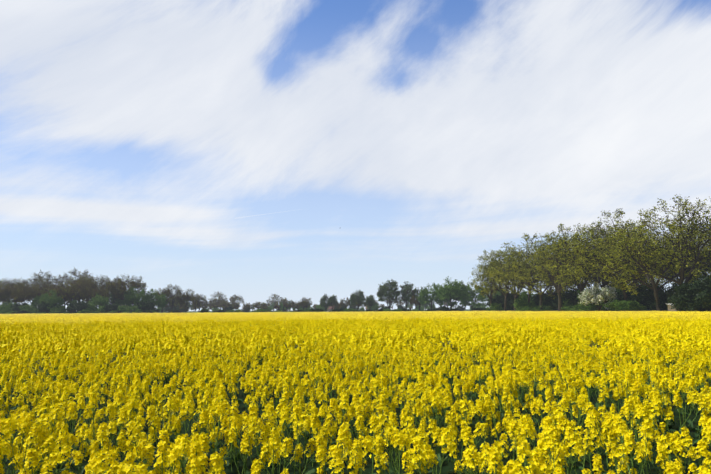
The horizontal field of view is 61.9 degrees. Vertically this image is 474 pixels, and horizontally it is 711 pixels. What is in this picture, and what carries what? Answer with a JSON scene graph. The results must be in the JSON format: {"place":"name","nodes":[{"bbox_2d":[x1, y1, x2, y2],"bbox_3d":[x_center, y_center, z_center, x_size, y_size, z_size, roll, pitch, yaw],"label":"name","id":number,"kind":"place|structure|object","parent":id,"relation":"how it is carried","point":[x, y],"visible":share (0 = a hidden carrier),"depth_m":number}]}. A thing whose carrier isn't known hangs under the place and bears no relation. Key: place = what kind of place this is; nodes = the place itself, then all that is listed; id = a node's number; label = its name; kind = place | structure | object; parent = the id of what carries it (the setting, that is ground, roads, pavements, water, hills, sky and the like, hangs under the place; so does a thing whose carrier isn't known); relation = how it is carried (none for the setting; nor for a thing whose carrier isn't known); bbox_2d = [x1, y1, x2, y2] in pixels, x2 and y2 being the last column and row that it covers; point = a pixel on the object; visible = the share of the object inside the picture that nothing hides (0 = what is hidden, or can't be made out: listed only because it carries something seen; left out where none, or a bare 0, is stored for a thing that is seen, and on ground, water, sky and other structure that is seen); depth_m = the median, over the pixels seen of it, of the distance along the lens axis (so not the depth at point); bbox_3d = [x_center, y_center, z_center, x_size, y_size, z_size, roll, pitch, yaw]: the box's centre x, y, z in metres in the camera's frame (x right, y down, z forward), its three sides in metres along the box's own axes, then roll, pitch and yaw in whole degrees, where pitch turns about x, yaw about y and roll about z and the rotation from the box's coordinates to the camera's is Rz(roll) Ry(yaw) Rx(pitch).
{"place":"outdoors","nodes":[
{"label":"outdoors","id":0,"kind":"place"},
{"bbox_2d":[159,309,484,312],"bbox_3d":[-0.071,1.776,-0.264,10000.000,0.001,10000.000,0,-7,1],"label":"ground","id":1,"kind":"structure","parent":0,"point":[295,310],"depth_m":1310.55},
{"bbox_2d":[0,280,11,302],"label":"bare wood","id":2,"kind":"object","parent":1,"relation":"on","point":[7,295],"visible":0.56,"depth_m":304.91},
{"bbox_2d":[1,300,16,309],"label":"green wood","id":3,"kind":"object","parent":1,"relation":"on","point":[10,304],"visible":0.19,"depth_m":297.40},
{"bbox_2d":[0,283,24,304],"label":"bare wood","id":4,"kind":"object","parent":1,"relation":"on","point":[7,289],"visible":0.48,"depth_m":300.96},
{"bbox_2d":[0,277,24,303],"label":"tree","id":5,"kind":"object","parent":1,"relation":"on","point":[9,284],"visible":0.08,"depth_m":319.98},
{"bbox_2d":[1,277,30,300],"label":"tree","id":6,"kind":"object","parent":1,"relation":"on","point":[15,282],"visible":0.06,"depth_m":316.43},
{"bbox_2d":[12,302,29,310],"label":"bush","id":7,"kind":"object","parent":1,"relation":"on","point":[15,307],"visible":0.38,"depth_m":293.38},
{"bbox_2d":[9,282,40,303],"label":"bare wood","id":8,"kind":"object","parent":1,"relation":"on","point":[19,295],"visible":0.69,"depth_m":298.50},
{"bbox_2d":[18,305,34,312],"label":"bush","id":9,"kind":"object","parent":1,"relation":"on","point":[26,308],"visible":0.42,"depth_m":291.33},
{"bbox_2d":[19,277,47,302],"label":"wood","id":10,"kind":"object","parent":1,"relation":"on","point":[31,283],"visible":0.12,"depth_m":317.55},
{"bbox_2d":[28,308,40,312],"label":"bush","id":11,"kind":"object","parent":1,"relation":"on","point":[33,310],"visible":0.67,"depth_m":291.91},
{"bbox_2d":[25,286,46,302],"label":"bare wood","id":12,"kind":"object","parent":1,"relation":"on","point":[39,291],"visible":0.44,"depth_m":300.42},
{"bbox_2d":[31,293,48,306],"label":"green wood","id":13,"kind":"object","parent":1,"relation":"on","point":[36,299],"visible":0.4,"depth_m":297.56},
{"bbox_2d":[27,270,58,289],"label":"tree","id":14,"kind":"object","parent":1,"relation":"on","point":[44,279],"visible":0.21,"depth_m":321.83},
{"bbox_2d":[35,301,56,312],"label":"bush","id":15,"kind":"object","parent":1,"relation":"on","point":[42,308],"visible":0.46,"depth_m":291.25},
{"bbox_2d":[33,281,60,291],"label":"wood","id":16,"kind":"object","parent":1,"relation":"on","point":[43,285],"visible":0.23,"depth_m":315.29},
{"bbox_2d":[38,290,64,308],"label":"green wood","id":17,"kind":"object","parent":1,"relation":"on","point":[57,300],"visible":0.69,"depth_m":293.49},
{"bbox_2d":[44,284,66,303],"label":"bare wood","id":18,"kind":"object","parent":1,"relation":"on","point":[49,287],"visible":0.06,"depth_m":301.74},
{"bbox_2d":[49,305,65,311],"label":"bush","id":19,"kind":"object","parent":1,"relation":"on","point":[61,308],"visible":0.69,"depth_m":291.54},
{"bbox_2d":[49,273,80,305],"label":"tree","id":20,"kind":"object","parent":1,"relation":"on","point":[62,279],"visible":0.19,"depth_m":324.12},
{"bbox_2d":[53,280,81,306],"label":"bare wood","id":21,"kind":"object","parent":1,"relation":"on","point":[60,291],"visible":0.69,"depth_m":298.71},
{"bbox_2d":[63,279,92,302],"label":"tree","id":22,"kind":"object","parent":1,"relation":"on","point":[80,286],"visible":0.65,"depth_m":302.07},
{"bbox_2d":[66,301,89,312],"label":"bush","id":23,"kind":"object","parent":1,"relation":"on","point":[78,306],"visible":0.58,"depth_m":289.64},
{"bbox_2d":[66,278,91,301],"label":"tree","id":24,"kind":"object","parent":1,"relation":"on","point":[78,287],"visible":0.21,"depth_m":309.69},
{"bbox_2d":[63,268,95,301],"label":"tree","id":25,"kind":"object","parent":1,"relation":"on","point":[80,276],"visible":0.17,"depth_m":323.94},
{"bbox_2d":[77,310,91,312],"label":"verge bush","id":26,"kind":"object","parent":1,"relation":"on","point":[85,311],"visible":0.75,"depth_m":264.82},
{"bbox_2d":[85,303,101,311],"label":"bush","id":27,"kind":"object","parent":1,"relation":"on","point":[92,307],"visible":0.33,"depth_m":292.74},
{"bbox_2d":[81,286,109,306],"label":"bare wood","id":28,"kind":"object","parent":1,"relation":"on","point":[93,292],"visible":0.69,"depth_m":303.46},
{"bbox_2d":[78,275,113,298],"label":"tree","id":29,"kind":"object","parent":1,"relation":"on","point":[108,283],"visible":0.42,"depth_m":313.69},
{"bbox_2d":[89,293,109,308],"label":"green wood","id":30,"kind":"object","parent":1,"relation":"on","point":[101,301],"visible":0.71,"depth_m":296.87},
{"bbox_2d":[103,304,118,312],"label":"bush","id":31,"kind":"object","parent":1,"relation":"on","point":[113,307],"visible":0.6,"depth_m":290.25},
{"bbox_2d":[99,278,126,304],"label":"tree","id":32,"kind":"object","parent":1,"relation":"on","point":[119,287],"visible":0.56,"depth_m":316.68},
{"bbox_2d":[107,292,124,305],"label":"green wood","id":33,"kind":"object","parent":1,"relation":"on","point":[119,303],"visible":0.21,"depth_m":322.19},
{"bbox_2d":[117,305,130,311],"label":"bush","id":34,"kind":"object","parent":1,"relation":"on","point":[123,308],"visible":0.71,"depth_m":292.03},
{"bbox_2d":[113,274,146,304],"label":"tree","id":35,"kind":"object","parent":1,"relation":"on","point":[136,284],"visible":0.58,"depth_m":323.13},
{"bbox_2d":[122,286,148,307],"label":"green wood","id":36,"kind":"object","parent":1,"relation":"on","point":[130,300],"visible":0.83,"depth_m":316.63},
{"bbox_2d":[135,300,159,312],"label":"bush","id":37,"kind":"object","parent":1,"relation":"on","point":[144,306],"visible":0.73,"depth_m":291.30},
{"bbox_2d":[143,288,166,307],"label":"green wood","id":38,"kind":"object","parent":1,"relation":"on","point":[161,301],"visible":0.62,"depth_m":327.62},
{"bbox_2d":[154,288,175,312],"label":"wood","id":39,"kind":"object","parent":1,"relation":"on","point":[166,293],"visible":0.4,"depth_m":343.89},
{"bbox_2d":[163,306,175,311],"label":"tree","id":40,"kind":"object","parent":1,"relation":"on","point":[167,309],"visible":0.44,"depth_m":458.80},
{"bbox_2d":[161,284,182,307],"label":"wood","id":41,"kind":"object","parent":1,"relation":"on","point":[177,296],"visible":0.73,"depth_m":343.31},
{"bbox_2d":[179,304,188,310],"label":"brown tree","id":42,"kind":"object","parent":1,"relation":"on","point":[183,307],"visible":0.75,"depth_m":390.44},
{"bbox_2d":[177,289,194,312],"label":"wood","id":43,"kind":"object","parent":1,"relation":"on","point":[186,297],"visible":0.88,"depth_m":345.45},
{"bbox_2d":[191,294,206,311],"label":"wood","id":44,"kind":"object","parent":1,"relation":"on","point":[195,300],"visible":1,"depth_m":343.52},
{"bbox_2d":[200,302,208,309],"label":"avenue tree","id":45,"kind":"object","parent":1,"relation":"on","point":[204,306],"visible":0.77,"depth_m":445.02},
{"bbox_2d":[207,291,226,305],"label":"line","id":46,"kind":"object","parent":1,"relation":"on","point":[215,299],"visible":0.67,"depth_m":583.16},
{"bbox_2d":[220,299,230,311],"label":"avenue tree","id":47,"kind":"object","parent":1,"relation":"on","point":[226,304],"visible":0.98,"depth_m":443.17},
{"bbox_2d":[222,304,233,311],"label":"tree","id":48,"kind":"object","parent":1,"relation":"on","point":[229,308],"visible":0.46,"depth_m":455.59},
{"bbox_2d":[231,301,240,308],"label":"avenue tree","id":49,"kind":"object","parent":1,"relation":"on","point":[235,305],"visible":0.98,"depth_m":446.68},
{"bbox_2d":[229,295,243,303],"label":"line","id":50,"kind":"object","parent":1,"relation":"on","point":[233,298],"visible":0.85,"depth_m":613.97},
{"bbox_2d":[242,302,251,309],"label":"avenue tree","id":51,"kind":"object","parent":1,"relation":"on","point":[246,307],"visible":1,"depth_m":447.88},
{"bbox_2d":[253,301,262,308],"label":"avenue tree","id":52,"kind":"object","parent":1,"relation":"on","point":[256,304],"visible":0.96,"depth_m":448.27},
{"bbox_2d":[266,294,281,305],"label":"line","id":53,"kind":"object","parent":1,"relation":"on","point":[274,301],"visible":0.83,"depth_m":616.55},
{"bbox_2d":[291,301,300,309],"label":"avenue tree","id":54,"kind":"object","parent":1,"relation":"on","point":[293,305],"visible":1,"depth_m":443.67},
{"bbox_2d":[300,298,311,309],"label":"tree","id":55,"kind":"object","parent":1,"relation":"on","point":[306,302],"visible":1,"depth_m":397.29},
{"bbox_2d":[319,294,331,311],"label":"tree","id":56,"kind":"object","parent":1,"relation":"on","point":[324,298],"visible":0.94,"depth_m":401.75},
{"bbox_2d":[327,295,337,308],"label":"tree","id":57,"kind":"object","parent":1,"relation":"on","point":[333,298],"visible":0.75,"depth_m":404.59},
{"bbox_2d":[329,308,344,311],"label":"verge bush","id":58,"kind":"object","parent":1,"relation":"on","point":[337,310],"visible":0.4,"depth_m":240.99},
{"bbox_2d":[340,297,349,307],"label":"tree","id":59,"kind":"object","parent":1,"relation":"on","point":[347,302],"visible":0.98,"depth_m":396.29},
{"bbox_2d":[0,337,710,473],"bbox_3d":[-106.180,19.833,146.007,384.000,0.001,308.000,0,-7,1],"label":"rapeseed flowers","id":60,"kind":"object","parent":1,"relation":"on","point":[447,466],"depth_m":5.63},
{"bbox_2d":[486,302,503,310],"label":"hedge bush","id":61,"kind":"object","parent":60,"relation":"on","point":[494,306],"visible":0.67,"depth_m":211.65},
{"bbox_2d":[515,305,534,310],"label":"hedge bush","id":62,"kind":"object","parent":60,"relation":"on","point":[526,307],"visible":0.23,"depth_m":188.54},
{"bbox_2d":[534,305,554,310],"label":"hedge bush","id":63,"kind":"object","parent":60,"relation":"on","point":[545,308],"visible":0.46,"depth_m":180.42},
{"bbox_2d":[562,306,575,310],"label":"hedge bush","id":64,"kind":"object","parent":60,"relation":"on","point":[568,308],"visible":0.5,"depth_m":167.19},
{"bbox_2d":[349,289,365,309],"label":"willow tree","id":65,"kind":"object","parent":1,"relation":"on","point":[358,296],"visible":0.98,"depth_m":353.05},
{"bbox_2d":[364,295,375,308],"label":"willow tree","id":66,"kind":"object","parent":1,"relation":"on","point":[370,301],"visible":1,"depth_m":348.62},
{"bbox_2d":[366,303,379,310],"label":"tree","id":67,"kind":"object","parent":1,"relation":"on","point":[376,307],"visible":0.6,"depth_m":445.08},
{"bbox_2d":[376,279,399,308],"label":"willow tree","id":68,"kind":"object","parent":1,"relation":"on","point":[390,287],"visible":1,"depth_m":337.28},
{"bbox_2d":[386,299,398,309],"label":"tree","id":69,"kind":"object","parent":1,"relation":"on","point":[395,301],"visible":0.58,"depth_m":606.06},
{"bbox_2d":[395,281,416,308],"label":"willow tree","id":70,"kind":"object","parent":1,"relation":"on","point":[407,293],"visible":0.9,"depth_m":341.27},
{"bbox_2d":[409,296,421,307],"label":"tree","id":71,"kind":"object","parent":1,"relation":"on","point":[416,303],"visible":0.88,"depth_m":334.93},
{"bbox_2d":[412,286,424,309],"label":"willow tree","id":72,"kind":"object","parent":1,"relation":"on","point":[417,292],"visible":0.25,"depth_m":346.49},
{"bbox_2d":[417,283,446,308],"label":"green tree","id":73,"kind":"object","parent":1,"relation":"on","point":[427,299],"visible":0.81,"depth_m":325.20},
{"bbox_2d":[440,307,461,310],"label":"verge bush","id":74,"kind":"object","parent":1,"relation":"on","point":[451,309],"visible":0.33,"depth_m":230.34},
{"bbox_2d":[434,276,468,307],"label":"tree","id":75,"kind":"object","parent":1,"relation":"on","point":[454,289],"visible":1,"depth_m":295.61},
{"bbox_2d":[445,296,460,307],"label":"green tree","id":76,"kind":"object","parent":1,"relation":"on","point":[448,300],"visible":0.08,"depth_m":329.12},
{"bbox_2d":[459,281,483,310],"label":"green tree","id":77,"kind":"object","parent":1,"relation":"on","point":[471,293],"visible":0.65,"depth_m":326.56},
{"bbox_2d":[479,287,505,302],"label":"green tree","id":78,"kind":"object","parent":1,"relation":"on","point":[486,298],"visible":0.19,"depth_m":295.76},
{"bbox_2d":[484,293,509,310],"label":"tree","id":79,"kind":"object","parent":1,"relation":"on","point":[498,301],"visible":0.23,"depth_m":223.48},
{"bbox_2d":[496,294,518,307],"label":"hedge bush","id":80,"kind":"object","parent":1,"relation":"on","point":[503,298],"visible":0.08,"depth_m":220.62},
{"bbox_2d":[502,293,519,310],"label":"hedge bush","id":81,"kind":"object","parent":1,"relation":"on","point":[510,302],"visible":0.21,"depth_m":208.87},
{"bbox_2d":[513,290,535,307],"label":"tree","id":82,"kind":"object","parent":1,"relation":"on","point":[523,296],"visible":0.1,"depth_m":199.07},
{"bbox_2d":[486,233,563,303],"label":"oak tree","id":83,"kind":"object","parent":1,"relation":"on","point":[496,273],"visible":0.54,"depth_m":190.54},
{"bbox_2d":[513,301,539,309],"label":"hedge bush","id":84,"kind":"object","parent":1,"relation":"on","point":[523,304],"visible":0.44,"depth_m":191.21},
{"bbox_2d":[531,294,549,305],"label":"hedge bush","id":85,"kind":"object","parent":1,"relation":"on","point":[536,299],"visible":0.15,"depth_m":192.46},
{"bbox_2d":[517,257,576,292],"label":"oak tree","id":86,"kind":"object","parent":1,"relation":"on","point":[574,287],"visible":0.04,"depth_m":219.00},
{"bbox_2d":[542,291,567,310],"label":"hedge bush","id":87,"kind":"object","parent":1,"relation":"on","point":[548,301],"visible":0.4,"depth_m":182.07},
{"bbox_2d":[562,290,583,307],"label":"hedge bush","id":88,"kind":"object","parent":1,"relation":"on","point":[564,304],"visible":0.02,"depth_m":174.48},
{"bbox_2d":[561,289,591,306],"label":"hedge bush","id":89,"kind":"object","parent":1,"relation":"on","point":[573,299],"visible":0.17,"depth_m":174.76},
{"bbox_2d":[549,258,628,291],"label":"oak tree","id":90,"kind":"object","parent":1,"relation":"on","point":[591,282],"visible":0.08,"depth_m":187.53},
{"bbox_2d":[572,300,613,310],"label":"hedge bush","id":91,"kind":"object","parent":1,"relation":"on","point":[588,307],"visible":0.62,"depth_m":152.78},
{"bbox_2d":[577,283,616,310],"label":"blossom tree","id":92,"kind":"object","parent":1,"relation":"on","point":[596,295],"visible":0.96,"depth_m":147.23},
{"bbox_2d":[551,221,647,310],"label":"oak tree","id":93,"kind":"object","parent":1,"relation":"on","point":[584,273],"visible":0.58,"depth_m":149.48},
{"bbox_2d":[608,287,630,310],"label":"hedge bush","id":94,"kind":"object","parent":1,"relation":"on","point":[619,293],"visible":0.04,"depth_m":153.56},
{"bbox_2d":[571,208,679,300],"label":"oak tree","id":95,"kind":"object","parent":1,"relation":"on","point":[600,245],"visible":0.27,"depth_m":145.84},
{"bbox_2d":[602,300,648,310],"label":"hedge bush","id":96,"kind":"object","parent":1,"relation":"on","point":[617,305],"visible":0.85,"depth_m":140.10},
{"bbox_2d":[596,257,666,286],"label":"oak tree","id":97,"kind":"object","parent":1,"relation":"on","point":[628,278],"visible":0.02,"depth_m":166.87},
{"bbox_2d":[607,274,664,286],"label":"oak tree","id":98,"kind":"object","parent":1,"relation":"on","point":[660,282],"visible":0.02,"depth_m":200.47},
{"bbox_2d":[618,282,668,310],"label":"hedge bush","id":99,"kind":"object","parent":1,"relation":"on","point":[643,296],"visible":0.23,"depth_m":140.18},
{"bbox_2d":[645,291,668,310],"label":"hedge bush","id":100,"kind":"object","parent":1,"relation":"on","point":[662,296],"visible":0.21,"depth_m":134.88},
{"bbox_2d":[637,228,710,284],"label":"oak tree","id":101,"kind":"object","parent":1,"relation":"on","point":[672,266],"visible":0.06,"depth_m":153.05},
{"bbox_2d":[663,283,688,306],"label":"hedge bush","id":102,"kind":"object","parent":1,"relation":"on","point":[671,291],"visible":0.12,"depth_m":132.86},
{"bbox_2d":[654,220,710,282],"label":"oak tree","id":103,"kind":"object","parent":1,"relation":"on","point":[688,271],"visible":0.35,"depth_m":136.70},
{"bbox_2d":[668,283,710,311],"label":"yew bush","id":104,"kind":"object","parent":1,"relation":"on","point":[682,301],"visible":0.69,"depth_m":116.31},
{"bbox_2d":[685,273,710,308],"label":"yew bush","id":105,"kind":"object","parent":1,"relation":"on","point":[704,301],"visible":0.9,"depth_m":113.35},
{"bbox_2d":[0,312,707,320],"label":"rape flower top sheet","id":106,"kind":"object","parent":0,"point":[326,317],"depth_m":68.67},
{"bbox_2d":[0,0,710,310],"label":"sky","id":107,"kind":"structure","parent":0,"point":[252,150]},
{"label":"field soil","id":108,"kind":"structure","parent":0,"visible":0},
{"bbox_2d":[0,305,14,311],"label":"bush","id":109,"kind":"object","parent":108,"relation":"on","point":[4,308],"visible":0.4,"depth_m":291.18},
{"bbox_2d":[131,304,149,312],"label":"bush","id":110,"kind":"object","parent":108,"relation":"on","point":[134,309],"visible":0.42,"depth_m":290.48},
{"bbox_2d":[469,264,505,308],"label":"oak tree","id":111,"kind":"object","parent":108,"relation":"on","point":[478,287],"visible":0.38,"depth_m":217.05},
{"bbox_2d":[471,249,532,310],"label":"oak tree","id":112,"kind":"object","parent":108,"relation":"on","point":[506,293],"visible":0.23,"depth_m":210.63},
{"bbox_2d":[476,247,543,310],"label":"oak tree","id":113,"kind":"object","parent":108,"relation":"on","point":[500,264],"visible":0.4,"depth_m":206.16},
{"bbox_2d":[502,251,573,308],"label":"oak tree","id":114,"kind":"object","parent":108,"relation":"on","point":[533,289],"visible":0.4,"depth_m":180.59},
{"bbox_2d":[517,231,594,310],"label":"oak tree","id":115,"kind":"object","parent":108,"relation":"on","point":[553,275],"visible":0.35,"depth_m":170.84},
{"bbox_2d":[529,223,610,300],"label":"oak tree","id":116,"kind":"object","parent":108,"relation":"on","point":[540,253],"visible":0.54,"depth_m":165.00},
{"bbox_2d":[589,216,710,310],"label":"oak tree","id":117,"kind":"object","parent":108,"relation":"on","point":[630,286],"visible":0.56,"depth_m":134.67},
{"bbox_2d":[604,194,710,284],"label":"oak tree","id":118,"kind":"object","parent":108,"relation":"on","point":[632,270],"visible":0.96,"depth_m":126.17},
{"bbox_2d":[668,304,684,311],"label":"field shed","id":119,"kind":"structure","parent":108,"relation":"on","point":[669,307],"depth_m":122.06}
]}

